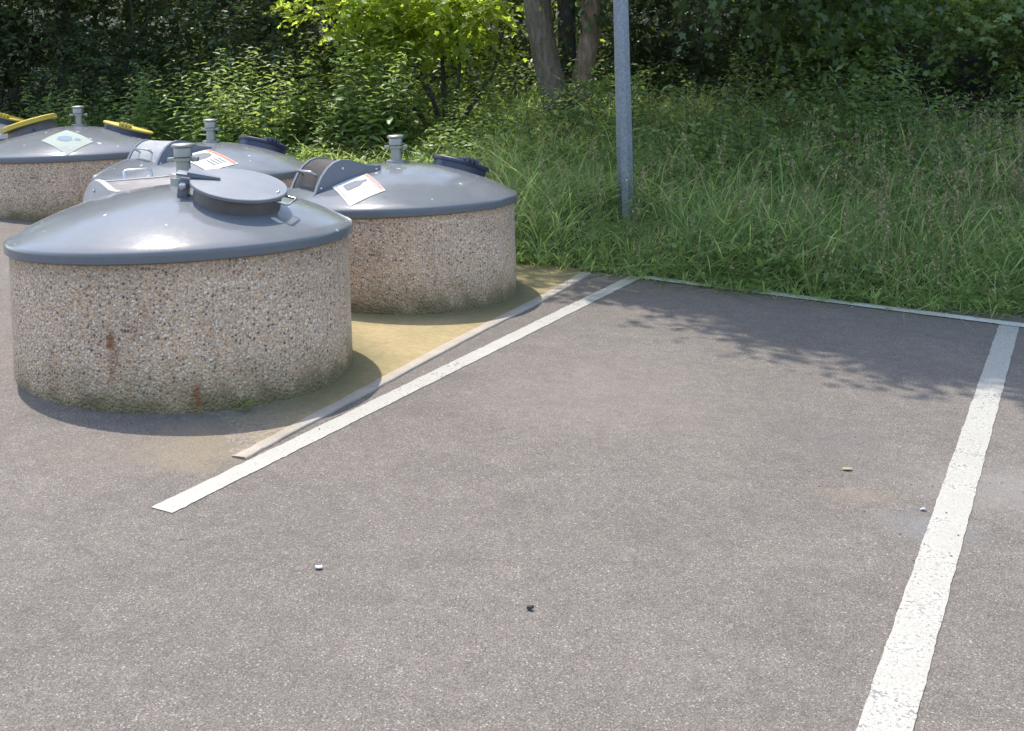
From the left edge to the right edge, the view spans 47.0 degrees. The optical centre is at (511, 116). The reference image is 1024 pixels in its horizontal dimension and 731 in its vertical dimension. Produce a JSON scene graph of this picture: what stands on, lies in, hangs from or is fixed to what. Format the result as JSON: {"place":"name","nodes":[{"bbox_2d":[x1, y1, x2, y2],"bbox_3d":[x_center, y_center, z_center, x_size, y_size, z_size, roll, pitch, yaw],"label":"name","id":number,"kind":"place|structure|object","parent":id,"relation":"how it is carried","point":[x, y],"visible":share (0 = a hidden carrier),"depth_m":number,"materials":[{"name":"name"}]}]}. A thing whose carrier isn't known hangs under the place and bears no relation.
{"place":"outdoors","nodes":[
{"label":"outdoors","id":0,"kind":"place"},
{"bbox_2d":[0,218,1023,730],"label":"car park","id":1,"kind":"structure","parent":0,"point":[608,514],"depth_m":3.95,"materials":[{"name":"grey asphalt"}]},
{"bbox_2d":[0,113,25,140],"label":"waste container","id":2,"kind":"object","parent":1,"relation":"on","point":[6,120],"visible":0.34,"depth_m":11.86,"materials":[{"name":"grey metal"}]},
{"bbox_2d":[0,106,152,220],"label":"waste container","id":3,"kind":"object","parent":1,"relation":"on","point":[48,166],"visible":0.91,"depth_m":9.82,"materials":[{"name":"grey concrete"}]},
{"bbox_2d":[196,260,580,455],"bbox_3d":[-1.735,1.110,7.470,3.392,0.321,4.787,-1,2,23],"label":"concrete pad","id":4,"kind":"object","parent":1,"relation":"on","point":[383,344],"visible":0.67,"depth_m":6.33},
{"bbox_2d":[3,143,352,413],"bbox_3d":[-1.625,0.854,5.878,1.666,1.447,1.666,-2,2,0],"label":"waste container","id":5,"kind":"object","parent":4,"relation":"on","point":[185,288],"visible":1,"depth_m":5.21,"materials":[{"name":"grey concrete"}]},
{"bbox_2d":[91,119,304,187],"bbox_3d":[-2.396,0.668,9.202,1.666,1.296,1.666,-2,2,0],"label":"waste container","id":6,"kind":"object","parent":4,"relation":"on","point":[267,156],"visible":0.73,"depth_m":8.79,"materials":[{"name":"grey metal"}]},
{"bbox_2d":[287,135,517,314],"bbox_3d":[-0.788,0.799,7.800,1.666,1.354,1.666,-2,2,0],"label":"waste container","id":7,"kind":"object","parent":4,"relation":"on","point":[437,236],"visible":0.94,"depth_m":7.14,"materials":[{"name":"grey concrete"}]},
{"bbox_2d":[152,276,637,512],"bbox_3d":[-0.166,1.255,6.246,0.102,0.040,4.813,-1,2,26],"label":"painted bay line","id":8,"kind":"object","parent":1,"relation":"on","point":[205,488],"visible":1,"depth_m":5.19,"materials":[{"name":"paint"}]},
{"bbox_2d":[233,272,590,459],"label":"kerb","id":9,"kind":"structure","parent":1,"relation":"on","point":[277,437],"depth_m":5.79,"materials":[{"name":"concrete"}]},
{"bbox_2d":[52,383,1022,566],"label":"grit","id":10,"kind":"object","parent":1,"relation":"on","point":[793,472],"visible":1,"depth_m":4.70,"materials":[{"name":"gravel"}]},
{"bbox_2d":[639,276,1023,326],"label":"painted end line","id":11,"kind":"object","parent":1,"relation":"on","point":[905,310],"visible":0.91,"depth_m":7.74,"materials":[{"name":"paint"}]},
{"bbox_2d":[856,324,1018,730],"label":"painted bay line","id":12,"kind":"object","parent":1,"relation":"on","point":[898,685],"visible":1,"depth_m":3.82,"materials":[{"name":"paint"}]},
{"bbox_2d":[0,0,1023,327],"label":"ground","id":13,"kind":"structure","parent":0,"point":[970,88],"depth_m":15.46,"materials":[{"name":"green plant"}]},
{"bbox_2d":[0,67,46,115],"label":"tall weed","id":14,"kind":"object","parent":13,"relation":"on","point":[36,84],"visible":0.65,"depth_m":13.77,"materials":[{"name":"green plant"}]},
{"bbox_2d":[19,84,52,118],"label":"tall weed","id":15,"kind":"object","parent":13,"relation":"on","point":[34,104],"visible":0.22,"depth_m":13.59,"materials":[{"name":"green plant"}]},
{"bbox_2d":[20,77,77,125],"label":"tall weed","id":16,"kind":"object","parent":13,"relation":"on","point":[67,105],"visible":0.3,"depth_m":13.23,"materials":[{"name":"green plant"}]},
{"bbox_2d":[0,0,124,113],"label":"deciduous tree","id":17,"kind":"object","parent":13,"relation":"on","point":[59,21],"visible":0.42,"depth_m":16.74,"materials":[{"name":"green plant"}]},
{"bbox_2d":[56,89,78,126],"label":"tall weed","id":18,"kind":"object","parent":13,"relation":"on","point":[68,122],"visible":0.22,"depth_m":12.68,"materials":[{"name":"green plant"}]},
{"bbox_2d":[0,0,144,118],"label":"shrub","id":19,"kind":"object","parent":13,"relation":"on","point":[14,72],"visible":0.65,"depth_m":16.32,"materials":[{"name":"green plant"}]},
{"bbox_2d":[54,85,112,126],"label":"tall weed","id":20,"kind":"object","parent":13,"relation":"on","point":[101,115],"visible":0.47,"depth_m":14.01,"materials":[{"name":"green plant"}]},
{"bbox_2d":[0,0,231,124],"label":"shrub","id":21,"kind":"object","parent":13,"relation":"on","point":[120,69],"visible":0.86,"depth_m":14.93,"materials":[{"name":"green plant"}]},
{"bbox_2d":[99,77,146,127],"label":"tall weed","id":22,"kind":"object","parent":13,"relation":"on","point":[114,108],"visible":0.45,"depth_m":12.73,"materials":[{"name":"green plant"}]},
{"bbox_2d":[99,71,164,140],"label":"tall weed","id":23,"kind":"object","parent":13,"relation":"on","point":[148,118],"visible":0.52,"depth_m":12.97,"materials":[{"name":"green plant"}]},
{"bbox_2d":[129,62,170,140],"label":"tall weed","id":24,"kind":"object","parent":13,"relation":"on","point":[146,96],"visible":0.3,"depth_m":13.91,"materials":[{"name":"green plant"}]},
{"bbox_2d":[133,63,167,140],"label":"tall weed","id":25,"kind":"object","parent":13,"relation":"on","point":[145,113],"visible":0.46,"depth_m":13.70,"materials":[{"name":"green plant"}]},
{"bbox_2d":[127,69,180,136],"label":"tall weed","id":26,"kind":"object","parent":13,"relation":"on","point":[140,112],"visible":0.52,"depth_m":12.79,"materials":[{"name":"green plant"}]},
{"bbox_2d":[147,51,208,137],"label":"tall weed","id":27,"kind":"object","parent":13,"relation":"on","point":[193,86],"visible":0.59,"depth_m":13.46,"materials":[{"name":"green plant"}]},
{"bbox_2d":[152,44,224,139],"bbox_3d":[-3.742,-0.197,13.780,0.548,1.315,0.816,-1,2,22],"label":"tall weed","id":28,"kind":"object","parent":13,"relation":"on","point":[175,115],"visible":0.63,"depth_m":13.59,"materials":[{"name":"green plant"}]},
{"bbox_2d":[149,68,236,141],"bbox_3d":[-3.264,0.104,12.132,0.888,1.189,0.492,-10,5,-30],"label":"tall weed","id":29,"kind":"object","parent":13,"relation":"on","point":[219,135],"visible":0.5,"depth_m":12.20,"materials":[{"name":"green plant"}]},
{"bbox_2d":[174,72,221,142],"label":"tall weed","id":30,"kind":"object","parent":13,"relation":"on","point":[201,115],"visible":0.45,"depth_m":12.64,"materials":[{"name":"green plant"}]},
{"bbox_2d":[179,93,239,139],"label":"tall weed","id":31,"kind":"object","parent":13,"relation":"on","point":[206,118],"visible":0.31,"depth_m":12.79,"materials":[{"name":"green plant"}]},
{"bbox_2d":[209,75,241,140],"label":"tall weed","id":32,"kind":"object","parent":13,"relation":"on","point":[224,94],"visible":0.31,"depth_m":12.80,"materials":[{"name":"green plant"}]},
{"bbox_2d":[212,43,251,128],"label":"tall weed","id":33,"kind":"object","parent":13,"relation":"on","point":[224,70],"visible":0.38,"depth_m":13.32,"materials":[{"name":"green plant"}]},
{"bbox_2d":[204,94,261,136],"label":"tall weed","id":34,"kind":"object","parent":13,"relation":"on","point":[241,114],"visible":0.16,"depth_m":12.92,"materials":[{"name":"green plant"}]},
{"bbox_2d":[203,61,271,142],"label":"tall weed","id":35,"kind":"object","parent":13,"relation":"on","point":[241,130],"visible":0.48,"depth_m":12.60,"materials":[{"name":"green plant"}]},
{"bbox_2d":[218,94,258,142],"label":"tall weed","id":36,"kind":"object","parent":13,"relation":"on","point":[236,124],"visible":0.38,"depth_m":12.57,"materials":[{"name":"green plant"}]},
{"bbox_2d":[194,55,284,142],"bbox_3d":[-2.767,0.000,12.151,0.510,1.271,0.870,-1,2,32],"label":"tall weed","id":37,"kind":"object","parent":13,"relation":"on","point":[260,119],"visible":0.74,"depth_m":12.31,"materials":[{"name":"green plant"}]},
{"bbox_2d":[223,52,258,135],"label":"tall weed","id":38,"kind":"object","parent":13,"relation":"on","point":[251,77],"visible":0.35,"depth_m":13.18,"materials":[{"name":"green plant"}]},
{"bbox_2d":[127,0,395,125],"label":"shrub","id":39,"kind":"object","parent":13,"relation":"on","point":[276,39],"visible":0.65,"depth_m":14.36,"materials":[{"name":"green plant"}]},
{"bbox_2d":[239,47,286,136],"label":"tall weed","id":40,"kind":"object","parent":13,"relation":"on","point":[255,100],"visible":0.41,"depth_m":13.23,"materials":[{"name":"green plant"}]},
{"bbox_2d":[236,44,298,136],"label":"tall weed","id":41,"kind":"object","parent":13,"relation":"on","point":[282,68],"visible":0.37,"depth_m":13.30,"materials":[{"name":"green plant"}]},
{"bbox_2d":[256,86,291,136],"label":"tall weed","id":42,"kind":"object","parent":13,"relation":"on","point":[271,124],"visible":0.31,"depth_m":13.18,"materials":[{"name":"green plant"}]},
{"bbox_2d":[269,59,310,155],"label":"tall weed","id":43,"kind":"object","parent":13,"relation":"on","point":[287,134],"visible":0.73,"depth_m":12.62,"materials":[{"name":"green plant"}]},
{"bbox_2d":[268,79,312,149],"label":"tall weed","id":44,"kind":"object","parent":13,"relation":"on","point":[277,128],"visible":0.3,"depth_m":12.97,"materials":[{"name":"green plant"}]},
{"bbox_2d":[268,84,318,147],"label":"tall weed","id":45,"kind":"object","parent":13,"relation":"on","point":[273,110],"visible":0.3,"depth_m":12.89,"materials":[{"name":"green plant"}]},
{"bbox_2d":[275,75,312,148],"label":"tall weed","id":46,"kind":"object","parent":13,"relation":"on","point":[288,108],"visible":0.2,"depth_m":13.03,"materials":[{"name":"green plant"}]},
{"bbox_2d":[280,33,330,144],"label":"tall weed","id":47,"kind":"object","parent":13,"relation":"on","point":[309,92],"visible":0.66,"depth_m":12.85,"materials":[{"name":"green plant"}]},
{"bbox_2d":[291,93,333,156],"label":"tall weed","id":48,"kind":"object","parent":13,"relation":"on","point":[310,124],"visible":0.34,"depth_m":12.80,"materials":[{"name":"green plant"}]},
{"bbox_2d":[297,79,332,147],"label":"tall weed","id":49,"kind":"object","parent":13,"relation":"on","point":[313,109],"visible":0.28,"depth_m":12.84,"materials":[{"name":"green plant"}]},
{"bbox_2d":[290,87,344,158],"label":"tall weed","id":50,"kind":"object","parent":13,"relation":"on","point":[308,134],"visible":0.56,"depth_m":12.55,"materials":[{"name":"green plant"}]},
{"bbox_2d":[290,89,351,155],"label":"tall weed","id":51,"kind":"object","parent":13,"relation":"on","point":[309,136],"visible":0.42,"depth_m":12.62,"materials":[{"name":"green plant"}]},
{"bbox_2d":[312,100,352,159],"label":"tall weed","id":52,"kind":"object","parent":13,"relation":"on","point":[327,141],"visible":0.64,"depth_m":12.31,"materials":[{"name":"green plant"}]},
{"bbox_2d":[319,89,350,152],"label":"tall weed","id":53,"kind":"object","parent":13,"relation":"on","point":[345,111],"visible":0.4,"depth_m":12.48,"materials":[{"name":"green plant"}]},
{"bbox_2d":[313,92,374,157],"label":"tall weed","id":54,"kind":"object","parent":13,"relation":"on","point":[331,121],"visible":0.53,"depth_m":12.45,"materials":[{"name":"green plant"}]},
{"bbox_2d":[331,82,375,155],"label":"tall weed","id":55,"kind":"object","parent":13,"relation":"on","point":[346,120],"visible":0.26,"depth_m":12.54,"materials":[{"name":"green plant"}]},
{"bbox_2d":[319,30,389,143],"bbox_3d":[-1.715,-0.239,12.991,0.923,1.392,0.571,-2,2,2],"label":"tall weed","id":56,"kind":"object","parent":13,"relation":"on","point":[376,69],"visible":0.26,"depth_m":12.91,"materials":[{"name":"green plant"}]},
{"bbox_2d":[324,33,386,125],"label":"tall weed","id":57,"kind":"object","parent":13,"relation":"on","point":[352,76],"visible":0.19,"depth_m":13.13,"materials":[{"name":"green plant"}]},
{"bbox_2d":[339,64,374,149],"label":"tall weed","id":58,"kind":"object","parent":13,"relation":"on","point":[356,94],"visible":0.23,"depth_m":12.88,"materials":[{"name":"green plant"}]},
{"bbox_2d":[341,73,391,162],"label":"tall weed","id":59,"kind":"object","parent":13,"relation":"on","point":[355,128],"visible":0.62,"depth_m":12.27,"materials":[{"name":"green plant"}]},
{"bbox_2d":[324,32,412,160],"bbox_3d":[-1.503,-0.172,12.368,1.135,1.465,0.559,-1,2,15],"label":"tall weed","id":60,"kind":"object","parent":13,"relation":"on","point":[347,106],"visible":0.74,"depth_m":12.36,"materials":[{"name":"green plant"}]},
{"bbox_2d":[337,56,405,163],"bbox_3d":[-1.424,-0.030,12.193,0.725,1.219,0.559,3,-3,-32],"label":"tall weed","id":61,"kind":"object","parent":13,"relation":"on","point":[365,127],"visible":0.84,"depth_m":12.15,"materials":[{"name":"green plant"}]},
{"bbox_2d":[355,54,398,151],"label":"tall weed","id":62,"kind":"object","parent":13,"relation":"on","point":[369,87],"visible":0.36,"depth_m":12.62,"materials":[{"name":"green plant"}]},
{"bbox_2d":[344,44,412,151],"bbox_3d":[-1.461,-0.150,12.817,0.537,1.261,0.698,0,2,38],"label":"tall weed","id":63,"kind":"object","parent":13,"relation":"on","point":[398,102],"visible":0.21,"depth_m":12.83,"materials":[{"name":"green plant"}]},
{"bbox_2d":[355,81,416,159],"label":"tall weed","id":64,"kind":"object","parent":13,"relation":"on","point":[382,122],"visible":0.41,"depth_m":12.38,"materials":[{"name":"green plant"}]},
{"bbox_2d":[357,59,418,148],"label":"tall weed","id":65,"kind":"object","parent":13,"relation":"on","point":[410,90],"visible":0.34,"depth_m":12.56,"materials":[{"name":"green plant"}]},
{"bbox_2d":[370,50,422,159],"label":"tall weed","id":66,"kind":"object","parent":13,"relation":"on","point":[392,128],"visible":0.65,"depth_m":12.23,"materials":[{"name":"green plant"}]},
{"bbox_2d":[382,57,421,150],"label":"tall weed","id":67,"kind":"object","parent":13,"relation":"on","point":[404,94],"visible":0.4,"depth_m":12.52,"materials":[{"name":"green plant"}]},
{"bbox_2d":[263,0,605,135],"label":"shrub","id":68,"kind":"object","parent":13,"relation":"on","point":[440,36],"visible":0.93,"depth_m":13.21,"materials":[{"name":"green plant"}]},
{"bbox_2d":[411,78,464,147],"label":"tall weed","id":69,"kind":"object","parent":13,"relation":"on","point":[450,108],"visible":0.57,"depth_m":12.87,"materials":[{"name":"green plant"}]},
{"bbox_2d":[436,105,468,153],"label":"tall weed","id":70,"kind":"object","parent":13,"relation":"on","point":[442,121],"visible":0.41,"depth_m":12.45,"materials":[{"name":"green plant"}]},
{"bbox_2d":[453,89,497,162],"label":"tall weed","id":71,"kind":"object","parent":13,"relation":"on","point":[459,113],"visible":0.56,"depth_m":12.19,"materials":[{"name":"green plant"}]},
{"bbox_2d":[0,0,1023,124],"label":"wood","id":72,"kind":"object","parent":13,"relation":"on","point":[949,75],"visible":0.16,"depth_m":16.26,"materials":[{"name":"green plant"}]},
{"bbox_2d":[17,24,1023,209],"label":"undergrowth","id":73,"kind":"object","parent":13,"relation":"on","point":[425,99],"visible":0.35,"depth_m":12.02,"materials":[{"name":"green plant"}]},
{"bbox_2d":[504,88,548,162],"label":"tall weed","id":74,"kind":"object","parent":13,"relation":"on","point":[529,134],"visible":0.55,"depth_m":11.84,"materials":[{"name":"green plant"}]},
{"bbox_2d":[540,90,565,155],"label":"tall weed","id":75,"kind":"object","parent":13,"relation":"on","point":[556,123],"visible":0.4,"depth_m":12.14,"materials":[{"name":"green plant"}]},
{"bbox_2d":[530,65,592,144],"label":"tall weed","id":76,"kind":"object","parent":13,"relation":"on","point":[577,112],"visible":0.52,"depth_m":12.63,"materials":[{"name":"green plant"}]},
{"bbox_2d":[586,65,611,143],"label":"tall weed","id":77,"kind":"object","parent":13,"relation":"on","point":[592,93],"visible":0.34,"depth_m":12.71,"materials":[{"name":"green plant"}]},
{"bbox_2d":[613,0,634,223],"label":"metal pole","id":78,"kind":"object","parent":13,"relation":"on","point":[624,133],"visible":0.76,"depth_m":9.70,"materials":[{"name":"grey metal"}]},
{"bbox_2d":[611,71,643,136],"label":"tall weed","id":79,"kind":"object","parent":13,"relation":"on","point":[640,87],"visible":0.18,"depth_m":12.60,"materials":[{"name":"green plant"}]},
{"bbox_2d":[554,0,800,123],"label":"shrub","id":80,"kind":"object","parent":13,"relation":"on","point":[670,46],"visible":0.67,"depth_m":14.63,"materials":[{"name":"green plant"}]},
{"bbox_2d":[683,77,732,160],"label":"tall weed","id":81,"kind":"object","parent":13,"relation":"on","point":[705,118],"visible":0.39,"depth_m":11.86,"materials":[{"name":"green plant"}]},
{"bbox_2d":[687,84,732,184],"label":"tall weed","id":82,"kind":"object","parent":13,"relation":"on","point":[719,118],"visible":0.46,"depth_m":11.00,"materials":[{"name":"green plant"}]},
{"bbox_2d":[524,0,949,134],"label":"deciduous tree","id":83,"kind":"object","parent":13,"relation":"on","point":[548,63],"visible":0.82,"depth_m":12.63,"materials":[{"name":"green plant"}]},
{"bbox_2d":[733,0,755,87],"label":"deciduous tree","id":84,"kind":"object","parent":13,"relation":"on","point":[736,25],"visible":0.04,"depth_m":17.04,"materials":[{"name":"green plant"}]},
{"bbox_2d":[470,70,1023,307],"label":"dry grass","id":85,"kind":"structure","parent":13,"relation":"on","point":[1013,170],"depth_m":9.31,"materials":[{"name":"plant"}]},
{"bbox_2d":[720,48,789,130],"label":"tall weed","id":86,"kind":"object","parent":13,"relation":"on","point":[735,102],"visible":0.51,"depth_m":12.60,"materials":[{"name":"green plant"}]},
{"bbox_2d":[740,90,773,177],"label":"tall weed","id":87,"kind":"object","parent":13,"relation":"on","point":[758,133],"visible":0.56,"depth_m":10.99,"materials":[{"name":"green plant"}]},
{"bbox_2d":[516,211,1023,313],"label":"ground cover","id":88,"kind":"object","parent":13,"relation":"on","point":[588,263],"visible":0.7,"depth_m":8.31,"materials":[{"name":"green plant"}]},
{"bbox_2d":[737,78,802,146],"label":"tall weed","id":89,"kind":"object","parent":13,"relation":"on","point":[776,112],"visible":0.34,"depth_m":12.29,"materials":[{"name":"green plant"}]},
{"bbox_2d":[790,74,843,136],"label":"tall weed","id":90,"kind":"object","parent":13,"relation":"on","point":[818,101],"visible":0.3,"depth_m":12.33,"materials":[{"name":"green plant"}]},
{"bbox_2d":[798,64,840,153],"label":"tall weed","id":91,"kind":"object","parent":13,"relation":"on","point":[825,104],"visible":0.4,"depth_m":11.95,"materials":[{"name":"green plant"}]},
{"bbox_2d":[809,105,848,163],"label":"tall weed","id":92,"kind":"object","parent":13,"relation":"on","point":[834,132],"visible":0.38,"depth_m":11.41,"materials":[{"name":"green plant"}]},
{"bbox_2d":[826,101,874,175],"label":"tall weed","id":93,"kind":"object","parent":13,"relation":"on","point":[846,135],"visible":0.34,"depth_m":11.12,"materials":[{"name":"green plant"}]},
{"bbox_2d":[837,51,887,170],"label":"tall weed","id":94,"kind":"object","parent":13,"relation":"on","point":[852,114],"visible":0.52,"depth_m":11.24,"materials":[{"name":"green plant"}]},
{"bbox_2d":[720,0,1012,133],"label":"shrub","id":95,"kind":"object","parent":13,"relation":"on","point":[878,43],"visible":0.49,"depth_m":13.74,"materials":[{"name":"green plant"}]},
{"bbox_2d":[861,80,893,140],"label":"tall weed","id":96,"kind":"object","parent":13,"relation":"on","point":[881,114],"visible":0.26,"depth_m":12.38,"materials":[{"name":"green plant"}]},
{"bbox_2d":[880,38,922,142],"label":"tall weed","id":97,"kind":"object","parent":13,"relation":"on","point":[902,83],"visible":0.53,"depth_m":12.02,"materials":[{"name":"green plant"}]},
{"bbox_2d":[878,70,944,174],"bbox_3d":[3.761,0.113,11.033,0.635,1.068,0.490,-3,3,26],"label":"tall weed","id":98,"kind":"object","parent":13,"relation":"on","point":[930,117],"visible":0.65,"depth_m":11.02,"materials":[{"name":"green plant"}]},
{"bbox_2d":[885,98,942,162],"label":"tall weed","id":99,"kind":"object","parent":13,"relation":"on","point":[911,131],"visible":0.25,"depth_m":11.28,"materials":[{"name":"green plant"}]},
{"bbox_2d":[902,0,1023,112],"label":"shrub","id":100,"kind":"object","parent":13,"relation":"on","point":[986,25],"visible":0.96,"depth_m":13.02,"materials":[{"name":"green plant"}]},
{"bbox_2d":[958,109,991,169],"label":"tall weed","id":101,"kind":"object","parent":13,"relation":"on","point":[970,136],"visible":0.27,"depth_m":11.18,"materials":[{"name":"green plant"}]},
{"bbox_2d":[982,94,1023,164],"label":"tall weed","id":102,"kind":"object","parent":13,"relation":"on","point":[991,119],"visible":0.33,"depth_m":11.37,"materials":[{"name":"green plant"}]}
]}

